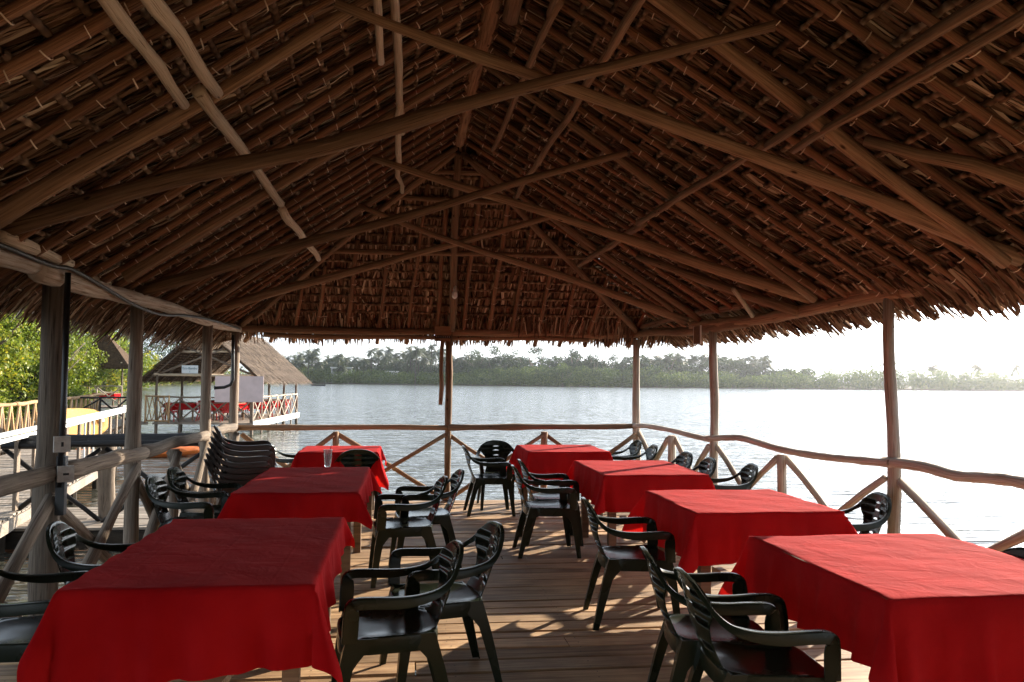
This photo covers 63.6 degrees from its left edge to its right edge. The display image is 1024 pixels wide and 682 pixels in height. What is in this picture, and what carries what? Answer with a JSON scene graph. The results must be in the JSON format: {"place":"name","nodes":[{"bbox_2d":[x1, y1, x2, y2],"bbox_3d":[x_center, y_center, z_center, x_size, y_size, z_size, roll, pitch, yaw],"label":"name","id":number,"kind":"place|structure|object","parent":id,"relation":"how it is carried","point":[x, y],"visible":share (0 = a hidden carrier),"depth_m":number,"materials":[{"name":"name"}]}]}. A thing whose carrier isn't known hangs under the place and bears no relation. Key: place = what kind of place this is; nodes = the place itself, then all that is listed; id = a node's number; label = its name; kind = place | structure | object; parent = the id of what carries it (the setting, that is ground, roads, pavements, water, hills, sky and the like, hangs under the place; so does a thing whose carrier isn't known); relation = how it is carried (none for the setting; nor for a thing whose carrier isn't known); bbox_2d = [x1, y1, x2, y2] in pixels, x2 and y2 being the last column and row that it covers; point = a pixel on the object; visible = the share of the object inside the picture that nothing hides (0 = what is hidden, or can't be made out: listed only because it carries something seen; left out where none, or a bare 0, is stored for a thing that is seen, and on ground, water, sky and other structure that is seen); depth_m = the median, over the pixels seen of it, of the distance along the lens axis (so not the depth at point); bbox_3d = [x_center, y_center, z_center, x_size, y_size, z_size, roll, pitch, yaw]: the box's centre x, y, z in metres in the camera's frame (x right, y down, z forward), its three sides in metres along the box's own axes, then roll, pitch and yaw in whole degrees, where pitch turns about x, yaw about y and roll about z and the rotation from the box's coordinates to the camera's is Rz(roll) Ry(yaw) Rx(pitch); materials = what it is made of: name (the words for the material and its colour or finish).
{"place":"outdoors","nodes":[
{"label":"outdoors","id":0,"kind":"place"},
{"bbox_2d":[33,421,147,425],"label":"walkway","id":1,"kind":"structure","parent":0,"point":[143,423],"depth_m":33.26,"materials":[{"name":"brown wood"}]},
{"bbox_2d":[5,396,126,427],"bbox_3d":[-17.254,3.192,30.795,5.715,2.253,0.540,3,-4,-41],"label":"cross fence","id":2,"kind":"object","parent":1,"relation":"on","point":[105,403],"visible":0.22,"depth_m":31.72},
{"bbox_2d":[0,383,1023,675],"bbox_3d":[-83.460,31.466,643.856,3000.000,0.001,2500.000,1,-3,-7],"label":"river","id":3,"kind":"structure","parent":0,"point":[972,431],"depth_m":38.23,"materials":[{"name":"grey liquid"}]},
{"bbox_2d":[0,312,40,435],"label":"mangrove tree","id":4,"kind":"object","parent":3,"relation":"on","point":[7,356],"visible":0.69,"depth_m":27.62,"materials":[{"name":"green plant"}]},
{"bbox_2d":[0,313,98,417],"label":"mangrove tree","id":5,"kind":"object","parent":3,"relation":"on","point":[77,340],"visible":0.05,"depth_m":36.38,"materials":[{"name":"green plant"}]},
{"bbox_2d":[0,307,99,431],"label":"mangrove tree","id":6,"kind":"object","parent":3,"relation":"on","point":[73,356],"visible":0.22,"depth_m":33.27,"materials":[{"name":"green plant"}]},
{"bbox_2d":[2,325,98,384],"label":"mangrove tree","id":7,"kind":"object","parent":3,"relation":"on","point":[85,346],"visible":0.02,"depth_m":42.55,"materials":[{"name":"green plant"}]},
{"bbox_2d":[27,342,93,405],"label":"mangrove tree","id":8,"kind":"object","parent":3,"relation":"on","point":[86,390],"visible":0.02,"depth_m":40.08,"materials":[{"name":"green plant"}]},
{"bbox_2d":[0,419,125,553],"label":"jetty","id":9,"kind":"object","parent":3,"relation":"in","point":[10,520],"visible":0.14,"depth_m":14.51,"materials":[{"name":"grey wood"}]},
{"bbox_2d":[0,393,104,435],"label":"stick fence","id":10,"kind":"object","parent":9,"relation":"on","point":[25,423],"visible":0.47,"depth_m":24.37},
{"bbox_2d":[0,406,125,510],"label":"white balustrade","id":11,"kind":"object","parent":9,"relation":"on","point":[16,469],"visible":0.41,"depth_m":14.32,"materials":[{"name":"paint"}]},
{"bbox_2d":[66,408,108,434],"bbox_3d":[-12.367,2.329,23.515,0.446,0.970,3.000,-27,-5,4],"label":"kayak","id":12,"kind":"object","parent":9,"relation":"on","point":[73,412],"visible":0.28,"depth_m":23.92,"materials":[{"name":"yellow plastic"}]},
{"bbox_2d":[70,329,108,389],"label":"mangrove tree","id":13,"kind":"object","parent":3,"relation":"on","point":[97,380],"visible":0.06,"depth_m":46.20,"materials":[{"name":"green plant"}]},
{"bbox_2d":[5,507,180,549],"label":"landing platform","id":14,"kind":"structure","parent":3,"relation":"on","point":[14,536],"depth_m":11.20,"materials":[{"name":"grey wood"}]},
{"bbox_2d":[0,433,211,522],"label":"log railing","id":15,"kind":"object","parent":14,"relation":"attached to","point":[105,443],"visible":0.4,"depth_m":11.59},
{"bbox_2d":[79,385,121,416],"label":"cross fence","id":16,"kind":"object","parent":3,"relation":"in","point":[105,393],"visible":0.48,"depth_m":46.60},
{"bbox_2d":[77,336,128,414],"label":"gazebo","id":17,"kind":"object","parent":3,"relation":"in","point":[118,358],"visible":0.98,"depth_m":46.97,"materials":[{"name":"brown wood"}]},
{"bbox_2d":[75,446,199,457],"bbox_3d":[-10.725,3.203,23.902,3.400,0.446,0.820,2,-3,-22],"label":"kayak","id":18,"kind":"object","parent":3,"relation":"on","point":[189,451],"visible":0.23,"depth_m":24.15,"materials":[{"name":"orange plastic"}]},
{"bbox_2d":[143,335,312,434],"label":"bar pavilion","id":19,"kind":"structure","parent":3,"relation":"in","point":[269,363],"depth_m":36.25,"materials":[{"name":"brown wood"}]},
{"bbox_2d":[144,395,169,422],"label":"stick gate","id":20,"kind":"structure","parent":19,"relation":"attached to","point":[146,402],"depth_m":32.66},
{"bbox_2d":[169,402,199,420],"bbox_3d":[-13.794,2.967,34.919,1.100,0.740,1.200,1,-3,-3],"label":"table","id":21,"kind":"object","parent":19,"relation":"on","point":[178,411],"visible":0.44,"depth_m":34.43,"materials":[{"name":"brown wood"}]},
{"bbox_2d":[163,403,199,411],"bbox_3d":[-13.793,2.794,34.926,1.390,0.393,1.523,1,-3,-3],"label":"tablecloth","id":22,"kind":"object","parent":21,"relation":"on","point":[186,407],"visible":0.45,"depth_m":34.32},
{"bbox_2d":[182,365,197,373],"bbox_3d":[-12.787,1.128,32.809,0.620,0.320,0.037,1,-3,-7],"label":"bar sign","id":23,"kind":"object","parent":19,"relation":"attached to","point":[189,368],"visible":1,"depth_m":32.80,"materials":[{"name":"grey"}]},
{"bbox_2d":[154,396,252,434],"bbox_3d":[-12.499,3.369,33.517,3.935,2.243,0.100,1,-3,-3],"label":"cross fence","id":24,"kind":"object","parent":19,"relation":"attached to","point":[212,414],"visible":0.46,"depth_m":33.50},
{"bbox_2d":[215,376,229,401],"bbox_3d":[-11.213,1.886,32.377,0.818,1.015,0.030,1,-3,-7],"label":"pale board","id":25,"kind":"object","parent":19,"relation":"attached to","point":[222,395],"visible":0.57,"depth_m":32.35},
{"bbox_2d":[238,376,263,401],"bbox_3d":[-10.304,1.895,32.545,0.999,1.017,0.030,1,-3,-7],"label":"pale board","id":26,"kind":"object","parent":19,"relation":"attached to","point":[251,388],"visible":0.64,"depth_m":32.53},
{"bbox_2d":[253,393,297,431],"bbox_3d":[-10.815,3.592,38.058,0.110,2.250,8.883,1,-3,-3],"label":"cross fence","id":27,"kind":"object","parent":19,"relation":"attached to","point":[280,408],"visible":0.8,"depth_m":38.05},
{"bbox_2d":[0,500,870,681],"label":"deck","id":28,"kind":"structure","parent":3,"relation":"in","point":[541,620],"depth_m":5.36,"materials":[{"name":"brown wood"}]},
{"bbox_2d":[0,569,87,662],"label":"plastic armchair","id":29,"kind":"object","parent":28,"relation":"on","point":[16,634],"visible":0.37,"depth_m":3.63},
{"bbox_2d":[46,521,134,584],"bbox_3d":[-2.117,1.342,4.355,0.593,0.784,0.580,1,-3,-14],"label":"plastic armchair","id":30,"kind":"object","parent":28,"relation":"on","point":[68,538],"visible":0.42,"depth_m":4.34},
{"bbox_2d":[0,423,239,618],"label":"log railing","id":31,"kind":"object","parent":28,"relation":"on","point":[13,483],"visible":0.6,"depth_m":5.59,"materials":[{"name":"wood"}]},
{"bbox_2d":[145,475,228,528],"bbox_3d":[-2.516,1.433,6.407,0.593,0.784,0.580,1,-3,-6],"label":"plastic armchair","id":32,"kind":"object","parent":28,"relation":"on","point":[160,486],"visible":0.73,"depth_m":6.40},
{"bbox_2d":[167,467,241,516],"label":"plastic armchair","id":33,"kind":"object","parent":28,"relation":"on","point":[180,477],"visible":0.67,"depth_m":7.04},
{"bbox_2d":[204,459,251,504],"bbox_3d":[-2.591,1.496,7.765,0.593,0.784,0.580,2,-3,-20],"label":"stacked chair","id":34,"kind":"object","parent":28,"relation":"on","point":[212,476],"visible":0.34,"depth_m":7.52,"materials":[{"name":"brown plastic"}]},
{"bbox_2d":[205,453,261,495],"bbox_3d":[-2.579,1.444,7.773,0.593,0.784,0.580,1,-3,-19],"label":"stacked chair","id":35,"kind":"object","parent":34,"relation":"on","point":[239,476],"visible":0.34,"depth_m":7.52,"materials":[{"name":"brown plastic"}]},
{"bbox_2d":[207,447,267,504],"bbox_3d":[-2.567,1.392,7.781,0.593,0.784,0.580,1,-3,-20],"label":"stacked chair","id":36,"kind":"object","parent":35,"relation":"on","point":[245,470],"visible":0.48,"depth_m":7.54,"materials":[{"name":"brown plastic"}]},
{"bbox_2d":[208,442,270,504],"bbox_3d":[-2.555,1.341,7.788,0.594,0.784,0.580,2,-3,-20],"label":"stacked chair","id":37,"kind":"object","parent":36,"relation":"on","point":[266,465],"visible":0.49,"depth_m":7.55,"materials":[{"name":"brown plastic"}]},
{"bbox_2d":[210,436,272,489],"bbox_3d":[-2.543,1.289,7.796,0.593,0.784,0.580,2,-3,-20],"label":"stacked chair","id":38,"kind":"object","parent":37,"relation":"on","point":[250,459],"visible":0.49,"depth_m":7.57,"materials":[{"name":"brown plastic"}]},
{"bbox_2d":[212,431,274,504],"bbox_3d":[-2.531,1.238,7.804,0.593,0.784,0.580,2,-3,-21],"label":"stacked chair","id":39,"kind":"object","parent":38,"relation":"on","point":[225,448],"visible":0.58,"depth_m":7.57,"materials":[{"name":"brown plastic"}]},
{"bbox_2d":[213,425,275,502],"bbox_3d":[-2.520,1.186,7.813,0.593,0.784,0.580,1,-3,-19],"label":"stacked chair","id":40,"kind":"object","parent":39,"relation":"on","point":[252,445],"visible":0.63,"depth_m":7.63,"materials":[{"name":"brown plastic"}]},
{"bbox_2d":[203,607,330,681],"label":"table","id":41,"kind":"object","parent":28,"relation":"on","point":[291,675],"visible":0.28,"depth_m":3.26,"materials":[{"name":"brown wood"}]},
{"bbox_2d":[17,517,354,681],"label":"tablecloth","id":42,"kind":"object","parent":41,"relation":"on","point":[192,599],"visible":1,"depth_m":3.17,"materials":[{"name":"fabric"}]},
{"bbox_2d":[271,443,294,466],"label":"plastic armchair","id":43,"kind":"object","parent":28,"relation":"on","point":[285,460],"visible":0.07,"depth_m":9.90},
{"bbox_2d":[340,522,360,583],"bbox_3d":[-1.625,1.474,6.602,0.866,0.738,1.670,1,-3,-7],"label":"table","id":44,"kind":"object","parent":28,"relation":"on","point":[345,560],"visible":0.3,"depth_m":5.89,"materials":[{"name":"brown wood"}]},
{"bbox_2d":[217,467,381,528],"bbox_3d":[-1.643,1.244,6.617,1.144,0.292,1.926,1,-3,-7],"label":"tablecloth","id":45,"kind":"object","parent":44,"relation":"on","point":[299,492],"visible":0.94,"depth_m":5.82,"materials":[{"name":"fabric"}]},
{"bbox_2d":[324,444,332,466],"bbox_3d":[-1.667,1.037,7.482,0.080,0.200,0.080,1,-3,-7],"label":"drinking glass","id":46,"kind":"object","parent":45,"relation":"on","point":[327,457],"visible":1,"depth_m":7.45,"materials":[{"name":"clear"}]},
{"bbox_2d":[335,449,384,497],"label":"plastic armchair","id":47,"kind":"object","parent":28,"relation":"on","point":[349,458],"visible":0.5,"depth_m":8.95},
{"bbox_2d":[367,491,373,518],"bbox_3d":[-1.951,1.600,9.390,0.856,0.738,0.830,1,-3,-7],"label":"table","id":48,"kind":"object","parent":28,"relation":"on","point":[370,505],"visible":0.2,"depth_m":9.07,"materials":[{"name":"brown wood"}]},
{"bbox_2d":[291,446,388,489],"bbox_3d":[-1.934,1.434,9.368,1.089,0.420,1.164,1,-3,-7],"label":"tablecloth","id":49,"kind":"object","parent":48,"relation":"on","point":[309,456],"visible":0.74,"depth_m":8.97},
{"bbox_2d":[331,540,463,681],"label":"plastic armchair","id":50,"kind":"object","parent":28,"relation":"on","point":[366,626],"visible":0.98,"depth_m":3.65,"materials":[{"name":"plastic"}]},
{"bbox_2d":[368,476,447,587],"bbox_3d":[-0.806,1.451,6.438,0.593,0.784,0.580,1,-3,-12],"label":"plastic armchair","id":51,"kind":"object","parent":28,"relation":"on","point":[385,528],"visible":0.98,"depth_m":6.25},
{"bbox_2d":[389,469,464,567],"bbox_3d":[-0.708,1.476,6.964,0.594,0.784,0.580,1,-3,-13],"label":"plastic armchair","id":52,"kind":"object","parent":28,"relation":"on","point":[442,518],"visible":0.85,"depth_m":6.89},
{"bbox_2d":[238,423,636,499],"bbox_3d":[-0.882,1.616,10.520,5.131,1.133,0.171,1,-3,-8],"label":"log railing","id":53,"kind":"object","parent":28,"relation":"on","point":[542,436],"visible":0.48,"depth_m":10.47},
{"bbox_2d":[379,521,504,681],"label":"plastic armchair","id":54,"kind":"object","parent":28,"relation":"on","point":[465,602],"visible":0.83,"depth_m":4.28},
{"bbox_2d":[462,445,515,516],"bbox_3d":[-0.288,1.602,9.574,0.593,0.784,0.580,1,-3,-8],"label":"plastic armchair","id":55,"kind":"object","parent":28,"relation":"on","point":[502,478],"visible":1,"depth_m":9.36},
{"bbox_2d":[476,440,523,510],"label":"plastic armchair","id":56,"kind":"object","parent":28,"relation":"on","point":[503,450],"visible":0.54,"depth_m":10.33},
{"bbox_2d":[511,465,580,558],"bbox_3d":[0.284,1.508,7.436,0.593,0.784,0.580,1,-3,-6],"label":"plastic armchair","id":57,"kind":"object","parent":28,"relation":"on","point":[534,510],"visible":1,"depth_m":7.22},
{"bbox_2d":[517,459,583,545],"bbox_3d":[0.349,1.533,7.968,0.593,0.784,0.580,1,-3,-6],"label":"plastic armchair","id":58,"kind":"object","parent":28,"relation":"on","point":[565,481],"visible":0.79,"depth_m":7.76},
{"bbox_2d":[523,485,602,516],"bbox_3d":[0.579,1.643,9.782,0.916,0.738,1.000,1,-3,-7],"label":"table","id":59,"kind":"object","parent":28,"relation":"on","point":[525,491],"visible":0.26,"depth_m":10.10,"materials":[{"name":"brown wood"}]},
{"bbox_2d":[506,445,612,492],"bbox_3d":[0.558,1.490,9.755,1.181,0.450,1.318,1,-3,-7],"label":"tablecloth","id":60,"kind":"object","parent":59,"relation":"on","point":[545,459],"visible":0.7,"depth_m":9.30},
{"bbox_2d":[581,496,646,545],"bbox_3d":[1.160,1.552,7.716,0.916,0.738,1.250,1,-3,-7],"label":"table","id":61,"kind":"object","parent":28,"relation":"on","point":[611,540],"visible":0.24,"depth_m":8.15,"materials":[{"name":"brown wood"}]},
{"bbox_2d":[567,460,715,514],"bbox_3d":[1.154,1.367,7.718,1.202,0.381,1.593,1,-3,-7],"label":"tablecloth","id":62,"kind":"object","parent":61,"relation":"on","point":[615,486],"visible":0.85,"depth_m":7.14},
{"bbox_2d":[611,440,641,459],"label":"plastic armchair","id":63,"kind":"object","parent":28,"relation":"on","point":[632,447],"visible":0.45,"depth_m":10.71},
{"bbox_2d":[581,497,679,630],"bbox_3d":[0.749,1.417,5.390,0.593,0.784,0.580,1,-3,-3],"label":"plastic armchair","id":64,"kind":"object","parent":28,"relation":"on","point":[613,561],"visible":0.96,"depth_m":5.18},
{"bbox_2d":[612,444,657,460],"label":"plastic armchair","id":65,"kind":"object","parent":28,"relation":"on","point":[649,452],"visible":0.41,"depth_m":10.11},
{"bbox_2d":[670,451,692,468],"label":"plastic armchair","id":66,"kind":"object","parent":28,"relation":"on","point":[680,459],"visible":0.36,"depth_m":9.02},
{"bbox_2d":[657,546,728,595],"bbox_3d":[1.531,1.459,5.628,0.956,0.738,1.030,1,-3,-7],"label":"table","id":67,"kind":"object","parent":28,"relation":"on","point":[705,587],"visible":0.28,"depth_m":5.13,"materials":[{"name":"brown wood"}]},
{"bbox_2d":[622,489,857,572],"bbox_3d":[1.515,1.273,5.614,1.271,0.382,1.362,1,-3,-7],"label":"tablecloth","id":68,"kind":"object","parent":67,"relation":"on","point":[710,527],"visible":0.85,"depth_m":5.16,"materials":[{"name":"fabric"}]},
{"bbox_2d":[691,457,715,477],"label":"plastic armchair","id":69,"kind":"object","parent":28,"relation":"on","point":[703,466],"visible":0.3,"depth_m":8.39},
{"bbox_2d":[640,546,780,681],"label":"plastic armchair","id":70,"kind":"object","parent":28,"relation":"on","point":[677,634],"visible":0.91,"depth_m":3.67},
{"bbox_2d":[711,463,757,489],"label":"plastic armchair","id":71,"kind":"object","parent":28,"relation":"on","point":[745,473],"visible":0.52,"depth_m":7.75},
{"bbox_2d":[673,567,840,681],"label":"plastic armchair","id":72,"kind":"object","parent":28,"relation":"on","point":[719,661],"visible":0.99,"depth_m":3.27,"materials":[{"name":"plastic"}]},
{"bbox_2d":[631,423,1023,551],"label":"log railing","id":73,"kind":"object","parent":28,"relation":"on","point":[781,461],"visible":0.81,"depth_m":6.26,"materials":[{"name":"wood"}]},
{"bbox_2d":[840,492,891,533],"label":"plastic armchair","id":74,"kind":"object","parent":28,"relation":"on","point":[869,505],"visible":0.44,"depth_m":5.77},
{"bbox_2d":[1002,547,1023,558],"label":"plastic armchair","id":75,"kind":"object","parent":28,"relation":"on","point":[1018,552],"visible":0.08,"depth_m":3.93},
{"bbox_2d":[0,0,1023,615],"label":"thatched pavilion","id":76,"kind":"structure","parent":3,"relation":"in","point":[636,174],"depth_m":5.28,"materials":[{"name":"brown plant"}]},
{"bbox_2d":[54,272,70,514],"bbox_3d":[-2.613,0.304,4.822,0.050,1.410,0.048,1,-3,-7],"label":"conduit pipe","id":77,"kind":"object","parent":76,"relation":"attached to","point":[61,493],"visible":0.86,"depth_m":4.80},
{"bbox_2d":[53,436,70,452],"bbox_3d":[-2.583,0.593,4.744,0.085,0.090,0.040,2,-3,-36],"label":"switch box","id":78,"kind":"object","parent":77,"relation":"attached to","point":[61,443],"visible":1,"depth_m":4.73,"materials":[{"name":"white plastic"}]},
{"bbox_2d":[56,465,74,482],"bbox_3d":[-2.560,0.762,4.739,0.085,0.090,0.040,2,-3,-36],"label":"switch box","id":79,"kind":"object","parent":76,"relation":"attached to","point":[65,473],"visible":1,"depth_m":4.72,"materials":[{"name":"white plastic"}]},
{"bbox_2d":[0,242,240,329],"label":"power cable","id":80,"kind":"object","parent":76,"relation":"attached to","point":[48,264],"visible":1,"depth_m":5.27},
{"bbox_2d":[214,335,234,389],"bbox_3d":[-3.485,0.261,10.035,0.234,0.669,0.050,1,-3,-7],"label":"elbow pipe","id":81,"kind":"object","parent":76,"relation":"attached to","point":[232,364],"visible":1,"depth_m":10.03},
{"bbox_2d":[435,326,450,340],"bbox_3d":[-0.873,-0.091,10.445,0.205,0.188,0.030,1,-3,-7],"label":"wooden sign","id":82,"kind":"object","parent":76,"relation":"attached to","point":[442,333],"visible":1,"depth_m":10.44,"materials":[{"name":"brown wood"}]},
{"bbox_2d":[693,325,701,344],"bbox_3d":[2.015,-0.064,8.983,0.016,0.200,0.216,1,-3,-7],"label":"hanging board","id":83,"kind":"object","parent":76,"relation":"hanging from","point":[697,334],"visible":1,"depth_m":8.96,"materials":[{"name":"brown wood"}]},
{"bbox_2d":[86,305,1023,381],"label":"sky","id":84,"kind":"structure","parent":0,"point":[949,343],"materials":[{"name":"white"}]},
{"bbox_2d":[95,382,1023,392],"bbox_3d":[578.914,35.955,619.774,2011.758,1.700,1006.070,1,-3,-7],"label":"shore ground","id":85,"kind":"structure","parent":0,"point":[844,388],"depth_m":283.88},
{"bbox_2d":[81,330,153,392],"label":"woodland tree","id":86,"kind":"object","parent":85,"relation":"on","point":[112,377],"visible":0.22,"depth_m":109.36,"materials":[{"name":"green plant"}]},
{"bbox_2d":[99,336,161,391],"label":"woodland tree","id":87,"kind":"object","parent":85,"relation":"on","point":[155,359],"visible":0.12,"depth_m":117.35,"materials":[{"name":"green plant"}]},
{"bbox_2d":[127,334,172,359],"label":"woodland tree","id":88,"kind":"object","parent":85,"relation":"on","point":[150,349],"visible":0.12,"depth_m":215.80,"materials":[{"name":"green plant"}]},
{"bbox_2d":[143,366,317,387],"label":"mangrove thicket","id":89,"kind":"object","parent":85,"relation":"on","point":[213,381],"visible":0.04,"depth_m":239.53,"materials":[{"name":"green plant"}]},
{"bbox_2d":[287,358,463,382],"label":"undergrowth","id":90,"kind":"object","parent":85,"relation":"on","point":[387,366],"visible":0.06,"depth_m":333.83,"materials":[{"name":"green plant"}]},
{"bbox_2d":[378,351,392,370],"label":"coconut palm","id":91,"kind":"object","parent":85,"relation":"on","point":[385,357],"visible":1,"depth_m":331.33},
{"bbox_2d":[411,345,423,383],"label":"coconut palm","id":92,"kind":"object","parent":85,"relation":"on","point":[416,351],"visible":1,"depth_m":304.48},
{"bbox_2d":[289,365,640,386],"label":"mangrove thicket","id":93,"kind":"object","parent":85,"relation":"on","point":[507,378],"visible":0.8,"depth_m":302.51,"materials":[{"name":"green plant"}]},
{"bbox_2d":[461,348,485,367],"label":"shore tree","id":94,"kind":"object","parent":85,"relation":"on","point":[478,354],"visible":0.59,"depth_m":321.72,"materials":[{"name":"green plant"}]},
{"bbox_2d":[477,345,506,370],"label":"shore tree","id":95,"kind":"object","parent":85,"relation":"on","point":[495,353],"visible":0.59,"depth_m":317.20,"materials":[{"name":"green plant"}]},
{"bbox_2d":[520,345,550,366],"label":"shore tree","id":96,"kind":"object","parent":85,"relation":"on","point":[542,358],"visible":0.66,"depth_m":314.00,"materials":[{"name":"green plant"}]},
{"bbox_2d":[434,354,649,385],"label":"undergrowth","id":97,"kind":"object","parent":85,"relation":"on","point":[588,363],"visible":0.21,"depth_m":311.46,"materials":[{"name":"green plant"}]},
{"bbox_2d":[553,362,573,385],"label":"shore tree","id":98,"kind":"object","parent":85,"relation":"on","point":[559,369],"visible":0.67,"depth_m":294.31,"materials":[{"name":"green plant"}]},
{"bbox_2d":[562,348,583,373],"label":"shore tree","id":99,"kind":"object","parent":85,"relation":"on","point":[575,353],"visible":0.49,"depth_m":306.87,"materials":[{"name":"green plant"}]},
{"bbox_2d":[600,353,622,369],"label":"shore tree","id":100,"kind":"object","parent":85,"relation":"on","point":[613,358],"visible":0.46,"depth_m":303.74,"materials":[{"name":"green plant"}]},
{"bbox_2d":[640,357,812,387],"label":"thicket","id":101,"kind":"object","parent":85,"relation":"on","point":[731,365],"visible":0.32,"depth_m":302.01,"materials":[{"name":"green plant"}]},
{"bbox_2d":[623,365,1023,390],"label":"mangrove thicket","id":102,"kind":"object","parent":85,"relation":"on","point":[947,382],"visible":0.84,"depth_m":286.16,"materials":[{"name":"green plant"}]},
{"bbox_2d":[772,362,1023,388],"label":"mangrove thicket","id":103,"kind":"object","parent":85,"relation":"on","point":[880,365],"visible":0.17,"depth_m":303.45,"materials":[{"name":"green plant"}]},
{"bbox_2d":[968,360,985,374],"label":"coconut palm","id":104,"kind":"object","parent":85,"relation":"on","point":[975,367],"visible":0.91,"depth_m":299.42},
{"bbox_2d":[1008,361,1023,389],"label":"coconut palm","id":105,"kind":"object","parent":85,"relation":"on","point":[1016,366],"visible":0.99,"depth_m":299.18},
{"bbox_3d":[1.848,1.375,3.766,1.046,0.738,1.230,1,-3,-7],"label":"table","id":106,"kind":"object","parent":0,"visible":0},
{"bbox_2d":[718,534,1023,681],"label":"tablecloth","id":107,"kind":"object","parent":106,"relation":"on","point":[950,610],"visible":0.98,"depth_m":3.34,"materials":[{"name":"fabric"}]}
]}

